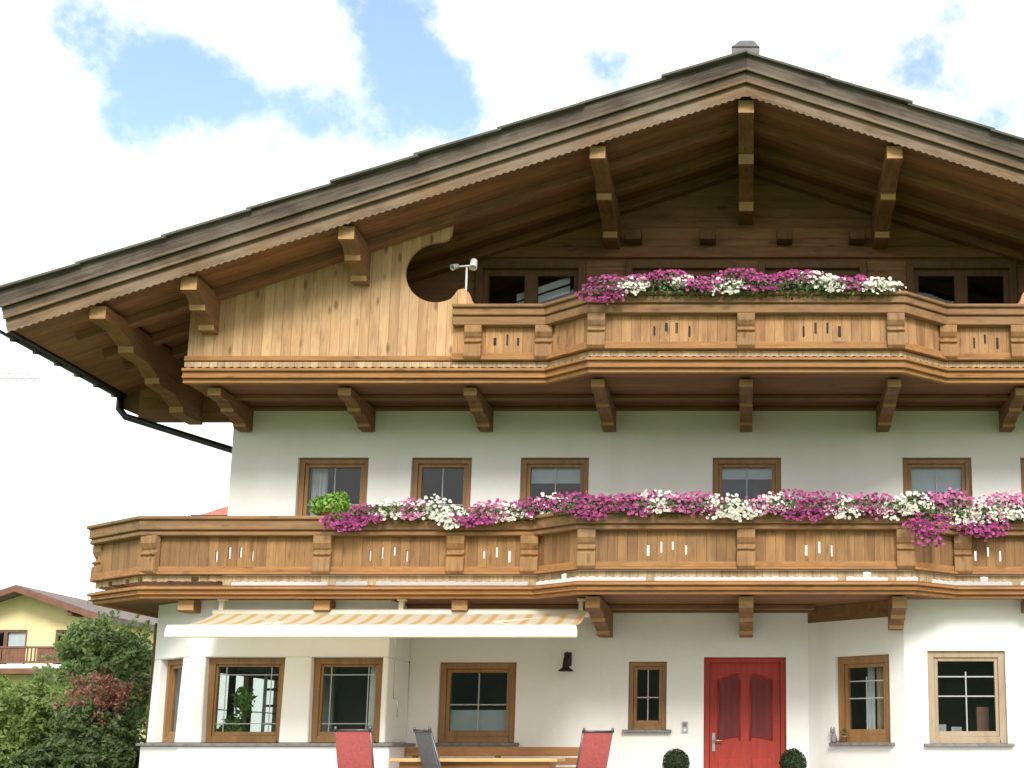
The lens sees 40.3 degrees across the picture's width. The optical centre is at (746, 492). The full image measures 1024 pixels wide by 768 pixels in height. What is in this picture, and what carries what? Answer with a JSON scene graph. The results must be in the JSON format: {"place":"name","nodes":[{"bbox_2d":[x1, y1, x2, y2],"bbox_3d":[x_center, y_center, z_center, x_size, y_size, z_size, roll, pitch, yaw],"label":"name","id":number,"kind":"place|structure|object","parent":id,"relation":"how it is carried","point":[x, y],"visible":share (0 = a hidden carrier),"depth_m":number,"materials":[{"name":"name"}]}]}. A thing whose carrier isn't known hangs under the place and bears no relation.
{"place":"outdoors","nodes":[
{"label":"outdoors","id":0,"kind":"place"},
{"bbox_2d":[216,684,256,731],"bbox_3d":[-6.574,3.106,17.483,0.577,1.264,0.402,0,-11,0],"label":"house plant","id":1,"kind":"object","parent":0,"point":[242,700],"visible":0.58,"depth_m":17.46,"materials":[{"name":"green plant"}]},
{"bbox_2d":[0,0,1023,599],"label":"sky","id":2,"kind":"structure","parent":0,"point":[123,123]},
{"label":"terrace","id":3,"kind":"structure","parent":0,"visible":0},
{"bbox_2d":[333,726,373,767],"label":"folding chair","id":4,"kind":"object","parent":3,"relation":"on","point":[354,748],"visible":1,"depth_m":14.79,"materials":[{"name":"red fabric"}]},
{"bbox_2d":[413,727,441,767],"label":"folding chair","id":5,"kind":"object","parent":3,"relation":"on","point":[426,746],"visible":1,"depth_m":15.13,"materials":[{"name":"grey fabric"}]},
{"bbox_2d":[389,758,564,767],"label":"garden table","id":6,"kind":"object","parent":3,"relation":"on","point":[487,762],"visible":1,"depth_m":15.46,"materials":[{"name":"brown wood"}]},
{"bbox_2d":[405,747,578,767],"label":"garden bench","id":7,"kind":"object","parent":3,"relation":"on","point":[496,752],"visible":0.42,"depth_m":17.55,"materials":[{"name":"brown wood"}]},
{"bbox_2d":[576,728,613,767],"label":"folding chair","id":8,"kind":"object","parent":3,"relation":"on","point":[594,748],"visible":1,"depth_m":16.30,"materials":[{"name":"red fabric"}]},
{"bbox_2d":[662,748,689,767],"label":"boxwood ball","id":9,"kind":"object","parent":3,"relation":"on","point":[675,758],"visible":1,"depth_m":17.24,"materials":[{"name":"plant"}]},
{"bbox_2d":[779,748,806,767],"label":"boxwood ball","id":10,"kind":"object","parent":3,"relation":"on","point":[793,758],"visible":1,"depth_m":17.24,"materials":[{"name":"plant"}]},
{"bbox_3d":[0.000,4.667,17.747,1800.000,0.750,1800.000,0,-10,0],"label":"lawn","id":11,"kind":"structure","parent":0,"visible":0},
{"bbox_2d":[0,369,42,380],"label":"tower crane","id":12,"kind":"object","parent":11,"relation":"on","point":[19,378],"visible":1,"depth_m":153.26,"materials":[{"name":"paint"}]},
{"bbox_2d":[22,660,65,689],"bbox_3d":[-11.577,4.153,23.517,1.985,2.615,1.904,-4,-11,19],"label":"garden shrub","id":13,"kind":"object","parent":11,"relation":"on","point":[47,670],"visible":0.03,"depth_m":23.25,"materials":[{"name":"green plant"}]},
{"bbox_2d":[0,670,89,767],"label":"garden shrub","id":14,"kind":"object","parent":11,"relation":"on","point":[24,713],"visible":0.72,"depth_m":19.82,"materials":[{"name":"green plant"}]},
{"bbox_2d":[3,736,97,767],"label":"dark shrub","id":15,"kind":"object","parent":11,"relation":"on","point":[62,753],"visible":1,"depth_m":17.57,"materials":[{"name":"green plant"}]},
{"bbox_2d":[0,581,157,742],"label":"neighbour house","id":16,"kind":"structure","parent":11,"relation":"on","point":[33,622],"depth_m":72.21,"materials":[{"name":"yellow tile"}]},
{"bbox_2d":[0,630,27,663],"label":"window","id":17,"kind":"structure","parent":16,"relation":"in","point":[16,637],"depth_m":72.24,"materials":[{"name":"white glass"}]},
{"bbox_2d":[41,665,147,767],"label":"russet shrub","id":18,"kind":"object","parent":11,"relation":"on","point":[100,726],"visible":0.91,"depth_m":18.34,"materials":[{"name":"green plant"}]},
{"bbox_2d":[41,609,153,741],"bbox_3d":[-10.224,3.462,21.697,1.858,3.393,1.821,-9,-14,39],"label":"tall shrub","id":19,"kind":"object","parent":11,"relation":"on","point":[92,645],"visible":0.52,"depth_m":21.48,"materials":[{"name":"green plant"}]},
{"bbox_2d":[128,738,140,767],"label":"dark shrub","id":20,"kind":"object","parent":11,"relation":"on","point":[137,750],"visible":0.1,"depth_m":19.43,"materials":[{"name":"green plant"}]},
{"bbox_2d":[191,506,273,731],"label":"red roofed house","id":21,"kind":"structure","parent":11,"relation":"on","point":[258,685],"depth_m":44.32,"materials":[{"name":"white paint"}]},
{"bbox_2d":[261,676,278,731],"bbox_3d":[-6.300,3.418,18.334,0.480,1.860,0.280,4,-11,-20],"label":"shelf","id":22,"kind":"object","parent":11,"relation":"on","point":[266,678],"visible":0.23,"depth_m":18.26,"materials":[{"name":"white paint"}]},
{"bbox_2d":[0,40,1023,767],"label":"chalet","id":23,"kind":"object","parent":11,"relation":"on","point":[352,338],"visible":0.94,"depth_m":17.62,"materials":[{"name":"white paint"}]},
{"bbox_2d":[162,659,182,742],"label":"window","id":24,"kind":"structure","parent":23,"relation":"in","point":[168,736],"depth_m":17.58,"materials":[{"name":"brown wood"}]},
{"bbox_2d":[218,668,250,731],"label":"window","id":25,"kind":"structure","parent":23,"relation":"in","point":[247,678],"depth_m":20.72,"materials":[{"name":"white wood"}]},
{"bbox_2d":[205,658,284,742],"bbox_3d":[-6.300,2.624,17.174,1.000,1.072,0.090,0,-10,0],"label":"window","id":26,"kind":"structure","parent":23,"relation":"in","point":[215,664],"depth_m":17.15,"materials":[{"name":"brown wood"}]},
{"bbox_2d":[248,673,278,731],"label":"window","id":27,"kind":"structure","parent":23,"relation":"in","point":[275,695],"depth_m":22.04,"materials":[{"name":"white wood"}]},
{"bbox_2d":[308,491,351,515],"bbox_3d":[-5.244,0.156,17.162,0.558,0.371,0.373,0,-11,0],"label":"leafy plant","id":28,"kind":"object","parent":23,"relation":"on","point":[328,505],"visible":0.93,"depth_m":17.07,"materials":[{"name":"green plant"}]},
{"bbox_2d":[297,459,368,515],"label":"window","id":29,"kind":"structure","parent":23,"relation":"in","point":[320,467],"depth_m":18.76,"materials":[{"name":"brown wood"}]},
{"bbox_2d":[318,511,369,532],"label":"petunia","id":30,"kind":"object","parent":23,"relation":"on","point":[347,524],"visible":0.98,"depth_m":16.82,"materials":[{"name":"pink plant"}]},
{"bbox_2d":[311,658,382,742],"bbox_3d":[-5.020,2.624,17.174,0.900,1.072,0.090,0,-10,0],"label":"window","id":31,"kind":"structure","parent":23,"relation":"in","point":[317,736],"depth_m":17.17,"materials":[{"name":"brown wood"}]},
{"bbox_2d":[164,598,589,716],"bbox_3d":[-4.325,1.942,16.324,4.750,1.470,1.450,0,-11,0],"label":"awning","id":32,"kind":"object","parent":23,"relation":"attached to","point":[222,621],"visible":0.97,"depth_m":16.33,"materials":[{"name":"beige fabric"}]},
{"bbox_2d":[347,506,439,515],"bbox_3d":[-4.475,0.267,17.220,1.150,0.149,0.180,0,-11,0],"label":"planter box","id":33,"kind":"object","parent":23,"relation":"on","point":[387,509],"visible":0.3,"depth_m":17.14,"materials":[{"name":"brown wood"}]},
{"bbox_2d":[342,502,392,522],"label":"petunia","id":34,"kind":"object","parent":33,"relation":"in","point":[364,511],"visible":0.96,"depth_m":16.84,"materials":[{"name":"pink plant"}]},
{"bbox_2d":[368,497,411,522],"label":"petunia","id":35,"kind":"object","parent":33,"relation":"in","point":[385,511],"visible":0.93,"depth_m":16.88,"materials":[{"name":"white plant"}]},
{"bbox_2d":[394,497,431,523],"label":"petunia","id":36,"kind":"object","parent":33,"relation":"in","point":[405,512],"visible":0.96,"depth_m":16.87,"materials":[{"name":"pink plant"}]},
{"bbox_2d":[411,459,471,505],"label":"window","id":37,"kind":"structure","parent":23,"relation":"in","point":[418,464],"depth_m":18.75,"materials":[{"name":"brown wood"}]},
{"bbox_2d":[450,258,477,290],"bbox_3d":[-3.673,-2.780,17.664,0.362,0.552,0.155,0,-11,0],"label":"spotlight","id":38,"kind":"object","parent":23,"relation":"attached to","point":[472,266],"visible":1,"depth_m":17.69,"materials":[{"name":"white paint"}]},
{"bbox_2d":[435,663,518,745],"bbox_3d":[-3.585,2.820,18.141,1.170,1.106,0.242,0,-10,0],"label":"window","id":39,"kind":"structure","parent":23,"relation":"in","point":[478,727],"depth_m":18.20,"materials":[{"name":"brown wood"}]},
{"bbox_2d":[441,506,518,515],"bbox_3d":[-3.275,0.267,17.220,1.150,0.149,0.180,0,-11,0],"label":"planter box","id":40,"kind":"object","parent":23,"relation":"on","point":[464,507],"visible":0.13,"depth_m":17.14,"materials":[{"name":"brown wood"}]},
{"bbox_2d":[404,494,454,524],"bbox_3d":[-3.968,0.207,16.988,0.702,0.397,0.375,0,-11,0],"label":"petunia","id":41,"kind":"object","parent":40,"relation":"in","point":[428,509],"visible":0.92,"depth_m":16.89,"materials":[{"name":"white plant"}]},
{"bbox_2d":[430,505,471,529],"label":"petunia","id":42,"kind":"object","parent":40,"relation":"in","point":[443,515],"visible":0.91,"depth_m":16.82,"materials":[{"name":"white plant"}]},
{"bbox_2d":[445,508,499,527],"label":"petunia","id":43,"kind":"object","parent":40,"relation":"in","point":[473,520],"visible":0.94,"depth_m":16.82,"materials":[{"name":"pink plant"}]},
{"bbox_2d":[467,498,511,522],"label":"petunia","id":44,"kind":"object","parent":40,"relation":"in","point":[495,505],"visible":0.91,"depth_m":16.89,"materials":[{"name":"pink plant"}]},
{"bbox_2d":[487,503,535,522],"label":"petunia","id":45,"kind":"object","parent":40,"relation":"in","point":[510,519],"visible":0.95,"depth_m":16.84,"materials":[{"name":"white plant"}]},
{"bbox_2d":[507,496,547,523],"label":"petunia","id":46,"kind":"object","parent":40,"relation":"in","point":[529,507],"visible":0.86,"depth_m":16.88,"materials":[{"name":"pink plant"}]},
{"bbox_2d":[474,261,585,367],"bbox_3d":[-3.035,-2.309,19.095,1.550,1.912,0.210,0,-10,0],"label":"window","id":47,"kind":"structure","parent":23,"relation":"in","point":[531,291],"depth_m":19.17,"materials":[{"name":"brown wood"}]},
{"bbox_2d":[533,492,570,515],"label":"petunia","id":48,"kind":"object","parent":23,"relation":"on","point":[550,497],"visible":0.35,"depth_m":16.93,"materials":[{"name":"white plant"}]},
{"bbox_2d":[520,459,588,504],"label":"window","id":49,"kind":"structure","parent":23,"relation":"in","point":[533,471],"depth_m":18.77,"materials":[{"name":"brown wood"}]},
{"bbox_2d":[558,651,572,671],"bbox_3d":[-2.384,2.241,18.041,0.210,0.269,0.304,0,-11,0],"label":"wall lamp","id":50,"kind":"object","parent":23,"relation":"attached to","point":[567,660],"visible":1,"depth_m":17.97,"materials":[{"name":"black metal"}]},
{"bbox_2d":[543,490,595,516],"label":"petunia","id":51,"kind":"object","parent":23,"relation":"on","point":[550,504],"visible":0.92,"depth_m":16.41,"materials":[{"name":"pink plant"}]},
{"bbox_2d":[622,662,670,732],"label":"window","id":52,"kind":"structure","parent":23,"relation":"in","point":[634,725],"depth_m":18.18,"materials":[{"name":"brown wood"}]},
{"bbox_2d":[625,261,732,356],"bbox_3d":[-0.940,-2.312,19.076,1.520,1.912,0.170,0,-10,0],"label":"window","id":53,"kind":"structure","parent":23,"relation":"in","point":[630,265],"depth_m":19.16,"materials":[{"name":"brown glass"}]},
{"bbox_2d":[698,499,783,507],"bbox_3d":[0.000,0.176,16.728,1.200,0.149,0.180,0,-11,0],"label":"planter box","id":54,"kind":"object","parent":23,"relation":"on","point":[729,501],"visible":0.03,"depth_m":16.66,"materials":[{"name":"brown wood"}]},
{"bbox_2d":[664,490,731,516],"bbox_3d":[-0.583,0.144,16.500,0.842,0.359,0.370,0,-11,0],"label":"petunia","id":55,"kind":"object","parent":54,"relation":"in","point":[697,505],"visible":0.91,"depth_m":16.37,"materials":[{"name":"pink plant"}]},
{"bbox_2d":[699,493,746,519],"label":"petunia","id":56,"kind":"object","parent":54,"relation":"in","point":[713,505],"visible":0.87,"depth_m":16.36,"materials":[{"name":"white plant"}]},
{"bbox_2d":[716,497,767,521],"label":"petunia","id":57,"kind":"object","parent":54,"relation":"in","point":[745,513],"visible":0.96,"depth_m":16.33,"materials":[{"name":"white plant"}]},
{"bbox_2d":[740,495,785,516],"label":"petunia","id":58,"kind":"object","parent":54,"relation":"in","point":[761,500],"visible":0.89,"depth_m":16.35,"materials":[{"name":"pink plant"}]},
{"bbox_2d":[761,491,798,517],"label":"petunia","id":59,"kind":"object","parent":54,"relation":"in","point":[775,498],"visible":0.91,"depth_m":16.39,"materials":[{"name":"white plant"}]},
{"bbox_2d":[704,657,785,767],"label":"door","id":60,"kind":"structure","parent":23,"relation":"in","point":[745,697],"depth_m":18.19,"materials":[{"name":"red wood"}]},
{"bbox_2d":[713,459,780,498],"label":"window","id":61,"kind":"structure","parent":23,"relation":"in","point":[723,469],"depth_m":18.77,"materials":[{"name":"brown wood"}]},
{"bbox_2d":[740,275,779,296],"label":"petunia","id":62,"kind":"object","parent":23,"relation":"on","point":[764,287],"visible":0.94,"depth_m":16.90,"materials":[{"name":"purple plant"}]},
{"bbox_2d":[758,261,866,356],"bbox_3d":[0.935,-2.312,19.076,1.530,1.912,0.170,0,-10,0],"label":"window","id":63,"kind":"structure","parent":23,"relation":"in","point":[762,265],"depth_m":19.16,"materials":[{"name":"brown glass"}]},
{"bbox_2d":[829,654,894,745],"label":"window","id":64,"kind":"structure","parent":23,"relation":"in","point":[872,736],"depth_m":17.59,"materials":[{"name":"brown wood"}]},
{"bbox_2d":[891,491,934,515],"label":"petunia","id":65,"kind":"object","parent":23,"relation":"on","point":[916,504],"visible":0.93,"depth_m":16.40,"materials":[{"name":"white plant"}]},
{"bbox_2d":[902,507,951,547],"bbox_3d":[2.174,0.425,16.440,0.607,0.539,0.390,0,-11,0],"label":"petunia","id":66,"kind":"object","parent":23,"relation":"on","point":[936,519],"visible":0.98,"depth_m":16.31,"materials":[{"name":"pink plant"}]},
{"bbox_2d":[902,459,971,505],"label":"window","id":67,"kind":"structure","parent":23,"relation":"in","point":[920,475],"depth_m":18.78,"materials":[{"name":"brown wood"}]},
{"bbox_2d":[920,491,956,513],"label":"petunia","id":68,"kind":"object","parent":23,"relation":"on","point":[935,498],"visible":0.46,"depth_m":16.91,"materials":[{"name":"pink plant"}]},
{"bbox_2d":[906,261,1017,367],"bbox_3d":[3.035,-2.312,19.076,1.550,1.912,0.170,0,-10,0],"label":"window","id":69,"kind":"structure","parent":23,"relation":"in","point":[960,276],"depth_m":19.16,"materials":[{"name":"brown wood"}]},
{"bbox_2d":[941,505,984,525],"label":"petunia","id":70,"kind":"object","parent":23,"relation":"on","point":[962,514],"visible":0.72,"depth_m":16.83,"materials":[{"name":"white plant"}]},
{"bbox_2d":[924,651,1014,746],"bbox_3d":[2.770,2.581,17.045,1.120,1.196,0.200,0,-10,0],"label":"window","id":71,"kind":"structure","parent":23,"relation":"in","point":[997,738],"depth_m":17.05,"materials":[{"name":"beige wood"}]},
{"bbox_2d":[965,502,1007,523],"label":"petunia","id":72,"kind":"object","parent":23,"relation":"on","point":[993,515],"visible":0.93,"depth_m":16.84,"materials":[{"name":"white plant"}]},
{"bbox_3d":[-1.275,0.176,16.728,1.250,0.149,0.180,0,-10,0],"label":"planter box","id":73,"kind":"object","parent":23,"relation":"on","visible":0},
{"bbox_2d":[562,495,611,519],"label":"petunia","id":74,"kind":"object","parent":73,"relation":"in","point":[592,513],"visible":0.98,"depth_m":16.33,"materials":[{"name":"purple plant"}]},
{"bbox_2d":[585,493,647,515],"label":"petunia","id":75,"kind":"object","parent":73,"relation":"in","point":[614,506],"visible":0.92,"depth_m":16.39,"materials":[{"name":"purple plant"}]},
{"bbox_2d":[616,491,662,516],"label":"petunia","id":76,"kind":"object","parent":73,"relation":"in","point":[637,503],"visible":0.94,"depth_m":16.35,"materials":[{"name":"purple plant"}]},
{"bbox_2d":[635,489,680,516],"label":"petunia","id":77,"kind":"object","parent":73,"relation":"in","point":[663,501],"visible":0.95,"depth_m":16.37,"materials":[{"name":"white plant"}]},
{"bbox_2d":[655,493,696,517],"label":"petunia","id":78,"kind":"object","parent":73,"relation":"in","point":[671,503],"visible":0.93,"depth_m":16.37,"materials":[{"name":"pink plant"}]},
{"bbox_3d":[1.275,0.176,16.728,1.250,0.149,0.180,0,-10,0],"label":"planter box","id":79,"kind":"object","parent":23,"relation":"on","visible":0},
{"bbox_2d":[768,488,812,515],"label":"petunia","id":80,"kind":"object","parent":79,"relation":"in","point":[787,497],"visible":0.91,"depth_m":16.38,"materials":[{"name":"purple plant"}]},
{"bbox_2d":[780,497,831,523],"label":"petunia","id":81,"kind":"object","parent":79,"relation":"in","point":[813,518],"visible":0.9,"depth_m":16.33,"materials":[{"name":"purple plant"}]},
{"bbox_2d":[801,490,850,515],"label":"petunia","id":82,"kind":"object","parent":79,"relation":"in","point":[823,500],"visible":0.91,"depth_m":16.38,"materials":[{"name":"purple plant"}]},
{"bbox_2d":[824,494,867,518],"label":"petunia","id":83,"kind":"object","parent":79,"relation":"in","point":[851,510],"visible":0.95,"depth_m":16.34,"materials":[{"name":"white plant"}]},
{"bbox_2d":[844,492,879,516],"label":"petunia","id":84,"kind":"object","parent":79,"relation":"in","point":[859,496],"visible":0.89,"depth_m":16.40,"materials":[{"name":"pink plant"}]},
{"bbox_2d":[856,492,905,519],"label":"petunia","id":85,"kind":"object","parent":79,"relation":"in","point":[878,504],"visible":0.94,"depth_m":16.35,"materials":[{"name":"pink plant"}]},
{"bbox_2d":[874,496,915,520],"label":"petunia","id":86,"kind":"object","parent":79,"relation":"in","point":[898,507],"visible":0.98,"depth_m":16.34,"materials":[{"name":"white plant"}]},
{"bbox_3d":[3.275,0.267,17.220,1.150,0.149,0.180,0,-10,0],"label":"planter box","id":87,"kind":"object","parent":23,"relation":"on","visible":0},
{"bbox_2d":[930,487,977,521],"bbox_3d":[2.597,0.163,17.006,0.477,0.472,0.429,-8,-13,36],"label":"petunia","id":88,"kind":"object","parent":87,"relation":"in","point":[953,505],"visible":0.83,"depth_m":16.94,"materials":[{"name":"pink plant"}]},
{"bbox_2d":[953,513,1011,541],"bbox_3d":[2.928,0.439,16.943,0.730,0.403,0.377,0,-11,0],"label":"petunia","id":89,"kind":"object","parent":87,"relation":"in","point":[989,530],"visible":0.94,"depth_m":16.80,"materials":[{"name":"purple plant"}]},
{"bbox_2d":[969,490,1023,522],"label":"petunia","id":90,"kind":"object","parent":87,"relation":"in","point":[995,496],"visible":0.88,"depth_m":16.92,"materials":[{"name":"pink plant"}]},
{"bbox_2d":[995,502,1023,522],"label":"petunia","id":91,"kind":"object","parent":87,"relation":"in","point":[1014,514],"visible":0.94,"depth_m":16.83,"materials":[{"name":"white plant"}]},
{"bbox_3d":[-1.275,-2.542,17.262,1.250,0.149,0.180,0,-10,0],"label":"planter box","id":92,"kind":"object","parent":23,"relation":"on","visible":0},
{"bbox_2d":[575,285,632,304],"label":"petunia","id":93,"kind":"object","parent":92,"relation":"in","point":[603,298],"visible":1,"depth_m":16.85,"materials":[{"name":"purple plant"}]},
{"bbox_2d":[582,273,628,298],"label":"petunia","id":94,"kind":"object","parent":92,"relation":"in","point":[615,278],"visible":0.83,"depth_m":16.94,"materials":[{"name":"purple plant"}]},
{"bbox_2d":[606,275,654,296],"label":"petunia","id":95,"kind":"object","parent":92,"relation":"in","point":[629,284],"visible":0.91,"depth_m":16.86,"materials":[{"name":"white plant"}]},
{"bbox_2d":[623,273,671,298],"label":"petunia","id":96,"kind":"object","parent":92,"relation":"in","point":[635,276],"visible":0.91,"depth_m":16.94,"materials":[{"name":"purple plant"}]},
{"bbox_2d":[646,268,693,298],"bbox_3d":[-0.983,-2.614,17.028,0.654,0.417,0.371,0,-11,0],"label":"petunia","id":97,"kind":"object","parent":92,"relation":"in","point":[680,272],"visible":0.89,"depth_m":16.94,"materials":[{"name":"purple plant"}]},
{"bbox_2d":[660,274,701,297],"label":"petunia","id":98,"kind":"object","parent":92,"relation":"in","point":[677,279],"visible":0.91,"depth_m":16.92,"materials":[{"name":"white plant"}]},
{"bbox_2d":[676,275,726,297],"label":"petunia","id":99,"kind":"object","parent":92,"relation":"in","point":[700,280],"visible":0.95,"depth_m":16.88,"materials":[{"name":"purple plant"}]},
{"bbox_3d":[0.000,-2.542,17.262,1.200,0.149,0.180,0,-10,0],"label":"planter box","id":100,"kind":"object","parent":23,"relation":"on","visible":0},
{"bbox_2d":[705,277,749,298],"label":"petunia","id":101,"kind":"object","parent":100,"relation":"in","point":[730,290],"visible":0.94,"depth_m":16.89,"materials":[{"name":"white plant"}]},
{"bbox_2d":[711,268,771,298],"bbox_3d":[-0.059,-2.613,17.037,0.808,0.432,0.376,0,-11,0],"label":"petunia","id":102,"kind":"object","parent":100,"relation":"in","point":[730,271],"visible":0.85,"depth_m":16.95,"materials":[{"name":"pink plant"}]},
{"bbox_2d":[753,272,809,297],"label":"petunia","id":103,"kind":"object","parent":100,"relation":"in","point":[777,277],"visible":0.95,"depth_m":16.92,"materials":[{"name":"purple plant"}]},
{"bbox_2d":[776,268,826,297],"bbox_3d":[0.676,-2.604,17.036,0.733,0.403,0.368,0,-11,0],"label":"petunia","id":104,"kind":"object","parent":100,"relation":"in","point":[794,272],"visible":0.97,"depth_m":16.94,"materials":[{"name":"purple plant"}]},
{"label":"planter box","id":105,"kind":"object","parent":23,"relation":"on","visible":0},
{"bbox_2d":[790,270,837,298],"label":"petunia","id":106,"kind":"object","parent":105,"relation":"in","point":[814,286],"visible":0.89,"depth_m":16.93,"materials":[{"name":"white plant"}]},
{"bbox_2d":[815,275,854,298],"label":"petunia","id":107,"kind":"object","parent":105,"relation":"in","point":[829,287],"visible":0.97,"depth_m":16.90,"materials":[{"name":"white plant"}]},
{"bbox_2d":[833,274,878,298],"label":"petunia","id":108,"kind":"object","parent":105,"relation":"in","point":[855,285],"visible":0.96,"depth_m":16.92,"materials":[{"name":"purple plant"}]},
{"bbox_2d":[856,276,906,297],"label":"petunia","id":109,"kind":"object","parent":105,"relation":"in","point":[883,286],"visible":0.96,"depth_m":16.88,"materials":[{"name":"white plant"}]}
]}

